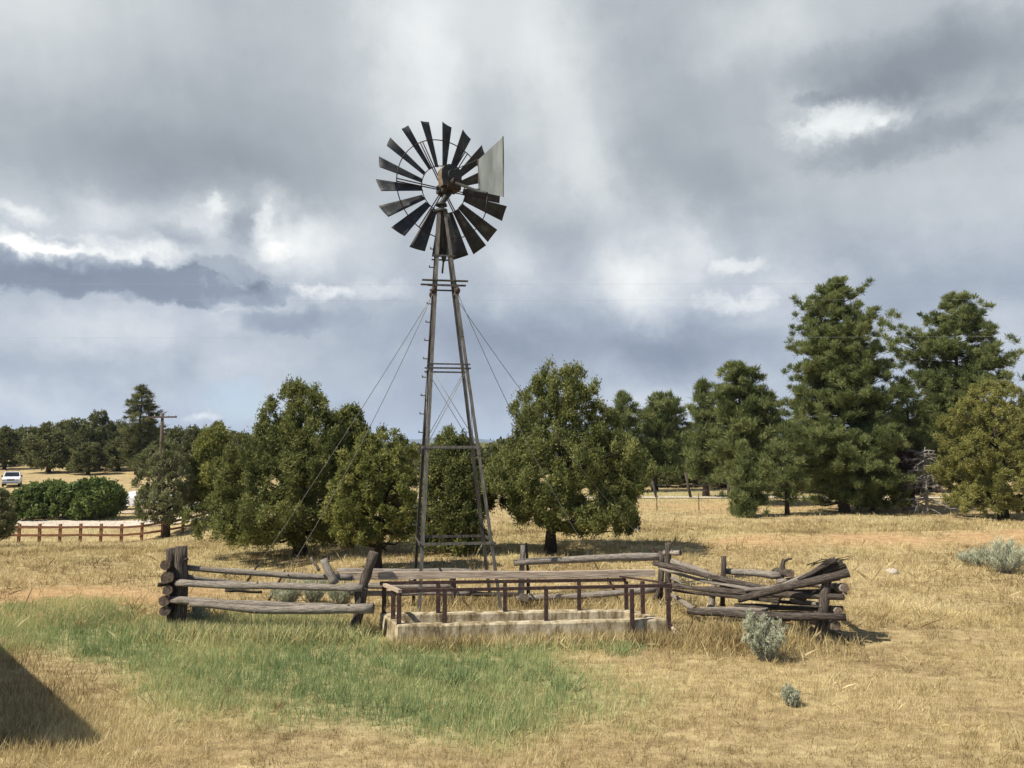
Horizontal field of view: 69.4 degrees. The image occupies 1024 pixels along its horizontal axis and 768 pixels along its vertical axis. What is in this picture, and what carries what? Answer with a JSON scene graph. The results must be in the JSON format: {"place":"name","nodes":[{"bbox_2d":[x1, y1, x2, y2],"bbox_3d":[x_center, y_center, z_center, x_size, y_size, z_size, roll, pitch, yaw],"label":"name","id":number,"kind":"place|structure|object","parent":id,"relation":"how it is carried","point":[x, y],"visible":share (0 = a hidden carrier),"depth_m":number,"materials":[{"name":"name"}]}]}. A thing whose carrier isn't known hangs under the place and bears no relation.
{"place":"outdoors","nodes":[
{"label":"outdoors","id":0,"kind":"place"},
{"bbox_2d":[119,507,186,512],"bbox_3d":[-33.200,9.961,59.822,17.600,0.750,3.400,0,-5,0],"label":"parking pad","id":1,"kind":"object","parent":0,"point":[126,511],"visible":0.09,"depth_m":59.50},
{"bbox_2d":[123,491,143,507],"bbox_3d":[-31.025,9.640,61.355,4.600,1.504,2.200,0,-6,-5],"label":"parked car","id":2,"kind":"object","parent":1,"relation":"on","point":[131,499],"visible":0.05,"depth_m":60.50,"materials":[{"name":"white paint"}]},
{"bbox_2d":[187,607,211,623],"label":"weed clump","id":3,"kind":"object","parent":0,"point":[196,612],"visible":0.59,"depth_m":13.02,"materials":[{"name":"green plant"}]},
{"bbox_2d":[382,437,494,444],"bbox_3d":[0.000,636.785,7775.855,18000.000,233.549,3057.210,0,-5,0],"label":"mesa hills","id":4,"kind":"structure","parent":0,"point":[432,440],"depth_m":7481.61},
{"bbox_2d":[15,496,940,525],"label":"gravel road","id":5,"kind":"structure","parent":0,"point":[84,522],"depth_m":51.01,"materials":[{"name":"grey gravel"}]},
{"bbox_2d":[0,456,1023,767],"bbox_3d":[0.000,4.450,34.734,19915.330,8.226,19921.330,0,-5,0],"label":"ground","id":6,"kind":"structure","parent":0,"point":[672,506],"depth_m":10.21,"materials":[{"name":"beige plant"}]},
{"bbox_2d":[0,486,19,541],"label":"juniper tree","id":7,"kind":"object","parent":6,"relation":"on","point":[8,520],"visible":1,"depth_m":32.45,"materials":[{"name":"green plant"}]},
{"bbox_2d":[1,470,22,486],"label":"pickup truck","id":8,"kind":"object","parent":6,"relation":"on","point":[12,478],"visible":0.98,"depth_m":81.14,"materials":[{"name":"white paint"}]},
{"bbox_2d":[0,424,26,469],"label":"background juniper","id":9,"kind":"object","parent":6,"relation":"on","point":[11,449],"visible":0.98,"depth_m":108.75,"materials":[{"name":"green plant"}]},
{"bbox_2d":[8,425,47,463],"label":"background juniper","id":10,"kind":"object","parent":6,"relation":"on","point":[32,430],"visible":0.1,"depth_m":121.28,"materials":[{"name":"green plant"}]},
{"bbox_2d":[10,477,72,519],"bbox_3d":[-33.993,8.404,53.795,5.867,3.162,5.527,-3,-6,32],"label":"leafy bush","id":11,"kind":"object","parent":6,"relation":"on","point":[35,499],"visible":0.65,"depth_m":52.49,"materials":[{"name":"green plant"}]},
{"bbox_2d":[13,421,77,472],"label":"background juniper","id":12,"kind":"object","parent":6,"relation":"on","point":[36,457],"visible":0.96,"depth_m":101.42,"materials":[{"name":"green plant"}]},
{"bbox_2d":[50,419,77,448],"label":"background juniper","id":13,"kind":"object","parent":6,"relation":"on","point":[62,422],"visible":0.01,"depth_m":135.76,"materials":[{"name":"green plant"}]},
{"bbox_2d":[45,417,105,455],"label":"background juniper","id":14,"kind":"object","parent":6,"relation":"on","point":[69,424],"visible":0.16,"depth_m":117.99,"materials":[{"name":"green plant"}]},
{"bbox_2d":[64,440,112,474],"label":"background juniper","id":15,"kind":"object","parent":6,"relation":"on","point":[79,461],"visible":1,"depth_m":98.48,"materials":[{"name":"green plant"}]},
{"bbox_2d":[55,475,129,520],"bbox_3d":[-30.709,8.334,53.959,4.800,3.430,4.908,0,-5,0],"label":"leafy bush","id":16,"kind":"object","parent":6,"relation":"on","point":[97,497],"visible":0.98,"depth_m":52.91,"materials":[{"name":"green plant"}]},
{"bbox_2d":[72,408,126,468],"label":"background juniper","id":17,"kind":"object","parent":6,"relation":"on","point":[99,432],"visible":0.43,"depth_m":108.19,"materials":[{"name":"green plant"}]},
{"bbox_2d":[10,509,219,542],"bbox_3d":[-25.151,8.303,43.899,17.690,2.460,0.275,1,-6,-13],"label":"rail fence","id":18,"kind":"object","parent":6,"relation":"on","point":[39,527],"visible":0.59,"depth_m":43.92,"materials":[{"name":"brown wood"}]},
{"bbox_2d":[102,436,133,470],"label":"background juniper","id":19,"kind":"object","parent":6,"relation":"on","point":[110,446],"visible":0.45,"depth_m":104.75,"materials":[{"name":"green plant"}]},
{"bbox_2d":[105,419,131,457],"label":"background juniper","id":20,"kind":"object","parent":6,"relation":"on","point":[120,425],"visible":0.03,"depth_m":124.92,"materials":[{"name":"green plant"}]},
{"bbox_2d":[116,384,168,474],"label":"background pine","id":21,"kind":"object","parent":6,"relation":"on","point":[140,425],"visible":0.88,"depth_m":99.38,"materials":[{"name":"green plant"}]},
{"bbox_2d":[131,427,164,444],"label":"background juniper","id":22,"kind":"object","parent":6,"relation":"on","point":[144,440],"visible":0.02,"depth_m":119.54,"materials":[{"name":"green plant"}]},
{"bbox_2d":[125,440,185,475],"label":"background juniper","id":23,"kind":"object","parent":6,"relation":"on","point":[141,458],"visible":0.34,"depth_m":96.23,"materials":[{"name":"green plant"}]},
{"bbox_2d":[146,413,176,494],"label":"utility pole","id":24,"kind":"object","parent":6,"relation":"on","point":[162,416],"visible":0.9,"depth_m":65.79,"materials":[{"name":"brown wood"}]},
{"bbox_2d":[129,437,199,537],"bbox_3d":[-21.006,6.304,45.247,3.886,6.208,5.037,0,-5,0],"label":"juniper tree","id":25,"kind":"object","parent":6,"relation":"on","point":[174,503],"visible":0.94,"depth_m":44.28,"materials":[{"name":"green plant"}]},
{"bbox_2d":[163,427,177,436],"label":"background juniper","id":26,"kind":"object","parent":6,"relation":"on","point":[166,431],"visible":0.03,"depth_m":140.31,"materials":[{"name":"green plant"}]},
{"bbox_2d":[164,424,193,461],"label":"background juniper","id":27,"kind":"object","parent":6,"relation":"on","point":[182,436],"visible":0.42,"depth_m":108.62,"materials":[{"name":"green plant"}]},
{"bbox_2d":[184,424,200,450],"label":"background juniper","id":28,"kind":"object","parent":6,"relation":"on","point":[194,431],"visible":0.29,"depth_m":127.41,"materials":[{"name":"green plant"}]},
{"bbox_2d":[157,560,261,615],"bbox_3d":[-5.331,3.593,13.132,1.535,1.130,1.453,1,-6,-10],"label":"log fence","id":29,"kind":"object","parent":6,"relation":"on","point":[167,578],"visible":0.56,"depth_m":12.39,"materials":[{"name":"grey wood"}]},
{"bbox_2d":[183,419,245,515],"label":"juniper tree","id":30,"kind":"object","parent":6,"relation":"on","point":[211,442],"visible":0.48,"depth_m":46.27,"materials":[{"name":"green plant"}]},
{"bbox_2d":[228,430,238,442],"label":"background juniper","id":31,"kind":"object","parent":6,"relation":"on","point":[231,431],"visible":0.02,"depth_m":139.21,"materials":[{"name":"green plant"}]},
{"bbox_2d":[230,430,259,466],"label":"background juniper","id":32,"kind":"object","parent":6,"relation":"on","point":[236,437],"visible":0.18,"depth_m":102.00,"materials":[{"name":"green plant"}]},
{"bbox_2d":[166,545,378,633],"bbox_3d":[-4.126,3.496,12.481,3.720,1.491,0.543,0,-5,2],"label":"log fence","id":33,"kind":"object","parent":6,"relation":"on","point":[180,599],"visible":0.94,"depth_m":12.38,"materials":[{"name":"grey wood"}]},
{"bbox_2d":[178,374,379,556],"bbox_3d":[-6.808,2.522,22.829,4.691,5.701,5.445,-5,-8,44],"label":"pinyon tree","id":34,"kind":"object","parent":6,"relation":"on","point":[233,521],"visible":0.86,"depth_m":21.53,"materials":[{"name":"green plant"}]},
{"bbox_2d":[268,578,303,601],"bbox_3d":[-4.485,4.140,14.786,0.719,0.678,0.824,-3,-6,26],"label":"sagebrush","id":35,"kind":"object","parent":6,"relation":"on","point":[285,596],"visible":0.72,"depth_m":14.62,"materials":[{"name":"green plant"}]},
{"bbox_2d":[294,567,328,602],"bbox_3d":[-4.004,4.090,14.927,0.744,0.803,0.747,0,-5,0],"label":"sagebrush","id":36,"kind":"object","parent":6,"relation":"on","point":[311,596],"visible":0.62,"depth_m":14.83,"materials":[{"name":"green plant"}]},
{"bbox_2d":[327,581,353,603],"bbox_3d":[-3.411,4.168,14.747,0.638,0.615,0.687,0,-5,0],"label":"sagebrush","id":37,"kind":"object","parent":6,"relation":"on","point":[339,597],"visible":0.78,"depth_m":14.62,"materials":[{"name":"green plant"}]},
{"bbox_2d":[319,401,377,548],"bbox_3d":[-5.198,2.977,24.147,2.073,4.924,2.071,-2,-6,16],"label":"pinyon tree","id":38,"kind":"object","parent":6,"relation":"on","point":[348,413],"visible":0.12,"depth_m":24.01,"materials":[{"name":"green plant"}]},
{"bbox_2d":[0,593,704,766],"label":"green grass","id":39,"kind":"structure","parent":6,"relation":"on","point":[455,676],"depth_m":10.13,"materials":[{"name":"green plant"}]},
{"bbox_2d":[29,432,686,462],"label":"woods","id":40,"kind":"object","parent":6,"relation":"on","point":[486,445],"visible":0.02,"depth_m":153.69,"materials":[{"name":"green plant"}]},
{"bbox_2d":[317,422,434,567],"bbox_3d":[-3.455,2.964,19.246,2.802,3.978,2.894,3,-6,-31],"label":"juniper tree","id":41,"kind":"object","parent":6,"relation":"on","point":[393,502],"visible":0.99,"depth_m":18.79,"materials":[{"name":"green plant"}]},
{"bbox_2d":[403,450,415,473],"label":"background juniper","id":42,"kind":"object","parent":6,"relation":"on","point":[413,465],"visible":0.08,"depth_m":83.52,"materials":[{"name":"green plant"}]},
{"bbox_2d":[413,455,442,475],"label":"background juniper","id":43,"kind":"object","parent":6,"relation":"on","point":[418,464],"visible":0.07,"depth_m":90.77,"materials":[{"name":"green plant"}]},
{"bbox_2d":[246,121,657,611],"bbox_3d":[0.042,-0.317,16.428,11.288,10.164,6.466,2,-6,-19],"label":"windmill","id":44,"kind":"object","parent":6,"relation":"on","point":[488,177],"visible":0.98,"depth_m":15.06,"materials":[{"name":"grey metal"}]},
{"bbox_2d":[407,422,498,556],"bbox_3d":[-1.896,3.283,22.999,3.001,4.261,2.670,0,-5,0],"label":"pinyon tree","id":45,"kind":"object","parent":6,"relation":"on","point":[455,512],"visible":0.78,"depth_m":22.27,"materials":[{"name":"green plant"}]},
{"bbox_2d":[481,451,497,472],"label":"background juniper","id":46,"kind":"object","parent":6,"relation":"on","point":[486,454],"visible":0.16,"depth_m":94.88,"materials":[{"name":"green plant"}]},
{"bbox_2d":[337,543,664,605],"bbox_3d":[-0.182,3.873,14.785,6.561,1.338,0.675,0,-5,0],"label":"log fence","id":47,"kind":"object","parent":6,"relation":"on","point":[521,562],"visible":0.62,"depth_m":14.79,"materials":[{"name":"grey wood"}]},
{"bbox_2d":[339,569,671,644],"bbox_3d":[-0.149,3.752,12.329,5.570,1.124,1.041,0,-5,-4],"label":"stock trough","id":48,"kind":"object","parent":6,"relation":"on","point":[398,623],"visible":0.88,"depth_m":12.51,"materials":[{"name":"concrete"}]},
{"bbox_2d":[479,354,657,553],"bbox_3d":[1.745,2.194,23.195,5.626,6.298,5.743,0,-5,0],"label":"pinyon tree","id":49,"kind":"object","parent":6,"relation":"on","point":[527,494],"visible":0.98,"depth_m":22.00,"materials":[{"name":"green plant"}]},
{"bbox_2d":[587,415,613,460],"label":"background pine","id":50,"kind":"object","parent":6,"relation":"on","point":[597,420],"visible":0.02,"depth_m":73.77,"materials":[{"name":"green plant"}]},
{"bbox_2d":[602,388,645,476],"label":"ponderosa pine","id":51,"kind":"object","parent":6,"relation":"on","point":[623,399],"visible":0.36,"depth_m":59.23,"materials":[{"name":"green plant"}]},
{"bbox_2d":[627,415,646,456],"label":"background pine","id":52,"kind":"object","parent":6,"relation":"on","point":[639,422],"visible":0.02,"depth_m":71.63,"materials":[{"name":"green plant"}]},
{"bbox_2d":[633,408,645,440],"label":"background pine","id":53,"kind":"object","parent":6,"relation":"on","point":[639,413],"visible":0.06,"depth_m":77.52,"materials":[{"name":"green plant"}]},
{"bbox_2d":[632,389,689,490],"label":"ponderosa pine","id":54,"kind":"object","parent":6,"relation":"on","point":[656,426],"visible":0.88,"depth_m":60.36,"materials":[{"name":"green plant"}]},
{"bbox_2d":[643,460,692,486],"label":"background juniper","id":55,"kind":"object","parent":6,"relation":"on","point":[668,481],"visible":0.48,"depth_m":65.92,"materials":[{"name":"green plant"}]},
{"bbox_2d":[667,402,693,476],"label":"background pine","id":56,"kind":"object","parent":6,"relation":"on","point":[682,424],"visible":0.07,"depth_m":71.74,"materials":[{"name":"green plant"}]},
{"bbox_2d":[681,422,694,482],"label":"background pine","id":57,"kind":"object","parent":6,"relation":"on","point":[689,423],"visible":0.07,"depth_m":75.64,"materials":[{"name":"green plant"}]},
{"bbox_2d":[678,459,701,485],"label":"background juniper","id":58,"kind":"object","parent":6,"relation":"on","point":[696,483],"visible":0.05,"depth_m":68.29,"materials":[{"name":"green plant"}]},
{"bbox_2d":[651,472,729,497],"bbox_3d":[11.105,7.122,51.559,8.219,1.903,0.201,0,-5,0],"label":"wire fence","id":59,"kind":"object","parent":6,"relation":"on","point":[687,483],"visible":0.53,"depth_m":51.48,"materials":[{"name":"wood"}]},
{"bbox_2d":[679,377,724,496],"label":"ponderosa pine","id":60,"kind":"object","parent":6,"relation":"on","point":[703,422],"visible":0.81,"depth_m":52.67,"materials":[{"name":"green plant"}]},
{"bbox_2d":[696,461,733,487],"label":"background juniper","id":61,"kind":"object","parent":6,"relation":"on","point":[724,483],"visible":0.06,"depth_m":64.52,"materials":[{"name":"green plant"}]},
{"bbox_2d":[662,543,794,610],"bbox_3d":[4.133,3.682,13.817,2.514,1.222,1.511,-1,-6,9],"label":"log fence","id":62,"kind":"object","parent":6,"relation":"on","point":[779,574],"visible":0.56,"depth_m":13.76,"materials":[{"name":"grey wood"}]},
{"bbox_2d":[719,437,773,518],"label":"young pine","id":63,"kind":"object","parent":6,"relation":"on","point":[745,476],"visible":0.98,"depth_m":36.53,"materials":[{"name":"green plant"}]},
{"bbox_2d":[703,359,798,491],"bbox_3d":[14.704,2.933,45.190,6.320,9.127,6.020,0,-5,0],"label":"ponderosa pine","id":64,"kind":"object","parent":6,"relation":"on","point":[743,415],"visible":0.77,"depth_m":44.72,"materials":[{"name":"green plant"}]},
{"bbox_2d":[652,556,851,642],"bbox_3d":[4.162,3.562,12.877,3.015,1.418,2.717,0,-5,0],"label":"log fence","id":65,"kind":"object","parent":6,"relation":"on","point":[823,576],"visible":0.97,"depth_m":12.19,"materials":[{"name":"grey wood"}]},
{"bbox_2d":[740,607,788,660],"bbox_3d":[3.695,3.690,10.853,0.710,0.806,0.657,0,-5,0],"label":"sagebrush","id":66,"kind":"object","parent":6,"relation":"on","point":[767,644],"visible":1,"depth_m":10.79,"materials":[{"name":"green plant"}]},
{"bbox_2d":[762,393,790,454],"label":"background pine","id":67,"kind":"object","parent":6,"relation":"on","point":[775,408],"visible":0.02,"depth_m":65.58,"materials":[{"name":"green plant"}]},
{"bbox_2d":[755,418,813,514],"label":"young pine","id":68,"kind":"object","parent":6,"relation":"on","point":[791,463],"visible":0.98,"depth_m":37.66,"materials":[{"name":"green plant"}]},
{"bbox_2d":[779,682,800,706],"bbox_3d":[3.346,3.756,8.908,0.266,0.302,0.260,-4,-7,38],"label":"sagebrush","id":69,"kind":"object","parent":6,"relation":"on","point":[790,694],"visible":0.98,"depth_m":8.86,"materials":[{"name":"green plant"}]},
{"bbox_2d":[780,455,820,492],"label":"background juniper","id":70,"kind":"object","parent":6,"relation":"on","point":[800,487],"visible":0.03,"depth_m":56.93,"materials":[{"name":"green plant"}]},
{"bbox_2d":[788,416,817,468],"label":"background pine","id":71,"kind":"object","parent":6,"relation":"on","point":[799,438],"visible":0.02,"depth_m":63.67,"materials":[{"name":"green plant"}]},
{"bbox_2d":[760,275,918,512],"bbox_3d":[17.093,0.456,39.897,8.389,13.186,7.510,0,-5,0],"label":"ponderosa pine","id":72,"kind":"object","parent":6,"relation":"on","point":[834,347],"visible":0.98,"depth_m":38.66,"materials":[{"name":"green plant"}]},
{"bbox_2d":[825,627,862,643],"bbox_3d":[5.440,4.132,12.192,0.070,0.075,0.959,1,-6,-13],"label":"fallen pole","id":73,"kind":"object","parent":6,"relation":"on","point":[837,633],"visible":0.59,"depth_m":12.22,"materials":[{"name":"wood"}]},
{"bbox_2d":[835,452,913,512],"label":"scrub oak","id":74,"kind":"object","parent":6,"relation":"on","point":[899,494],"visible":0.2,"depth_m":38.76,"materials":[{"name":"green plant"}]},
{"bbox_2d":[869,411,902,453],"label":"background pine","id":75,"kind":"object","parent":6,"relation":"on","point":[895,423],"visible":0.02,"depth_m":59.27,"materials":[{"name":"green plant"}]},
{"bbox_2d":[886,568,899,574],"bbox_3d":[9.659,4.762,18.758,0.303,0.205,0.314,4,-7,-34],"label":"white stone","id":76,"kind":"object","parent":6,"relation":"on","point":[892,571],"visible":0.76,"depth_m":18.67,"materials":[{"name":"white stone"}]},
{"bbox_2d":[889,438,919,510],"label":"pine tree","id":77,"kind":"object","parent":6,"relation":"on","point":[905,466],"visible":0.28,"depth_m":40.37,"materials":[{"name":"plant"}]},
{"bbox_2d":[890,375,941,508],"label":"ponderosa pine","id":78,"kind":"object","parent":6,"relation":"on","point":[918,440],"visible":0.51,"depth_m":41.59,"materials":[{"name":"green plant"}]},
{"bbox_2d":[903,410,953,491],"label":"background juniper","id":79,"kind":"object","parent":6,"relation":"on","point":[919,465],"visible":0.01,"depth_m":59.26,"materials":[{"name":"green plant"}]},
{"bbox_2d":[897,448,969,514],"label":"dead tree","id":80,"kind":"object","parent":6,"relation":"on","point":[923,478],"visible":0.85,"depth_m":38.22,"materials":[{"name":"grey wood"}]},
{"bbox_2d":[914,366,952,492],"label":"background pine","id":81,"kind":"object","parent":6,"relation":"on","point":[924,392],"visible":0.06,"depth_m":57.99,"materials":[{"name":"green plant"}]},
{"bbox_2d":[873,290,1023,505],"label":"ponderosa pine","id":82,"kind":"object","parent":6,"relation":"on","point":[978,362],"visible":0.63,"depth_m":44.28,"materials":[{"name":"green plant"}]},
{"bbox_2d":[955,548,987,565],"bbox_3d":[12.498,4.676,20.028,0.873,0.605,0.922,-1,-6,13],"label":"sagebrush","id":83,"kind":"object","parent":6,"relation":"on","point":[973,558],"visible":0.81,"depth_m":19.98,"materials":[{"name":"plant"}]},
{"bbox_2d":[924,377,1023,518],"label":"juniper tree","id":84,"kind":"object","parent":6,"relation":"on","point":[996,467],"visible":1,"depth_m":35.02,"materials":[{"name":"green plant"}]},
{"bbox_2d":[972,535,1023,572],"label":"sagebrush","id":85,"kind":"object","parent":6,"relation":"on","point":[1009,557],"visible":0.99,"depth_m":18.79,"materials":[{"name":"plant"}]},
{"bbox_2d":[994,416,1017,483],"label":"background juniper","id":86,"kind":"object","parent":6,"relation":"on","point":[1011,475],"visible":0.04,"depth_m":60.35,"materials":[{"name":"green plant"}]},
{"bbox_2d":[1007,393,1023,482],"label":"background juniper","id":87,"kind":"object","parent":6,"relation":"on","point":[1015,424],"visible":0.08,"depth_m":63.92,"materials":[{"name":"green plant"}]},
{"bbox_2d":[0,0,1023,440],"label":"sky","id":88,"kind":"structure","parent":0,"point":[675,171],"materials":[{"name":"grey"}]},
{"bbox_2d":[210,283,839,284],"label":"power line","id":89,"kind":"object","parent":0,"point":[342,284],"visible":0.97,"depth_m":34.60,"materials":[{"name":"black metal"}]},
{"bbox_2d":[688,336,1021,337],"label":"power line","id":90,"kind":"object","parent":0,"point":[739,337],"visible":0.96,"depth_m":34.36,"materials":[{"name":"black metal"}]},
{"bbox_2d":[885,299,924,299],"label":"power line","id":91,"kind":"object","parent":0,"point":[904,299],"visible":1,"depth_m":34.53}
]}

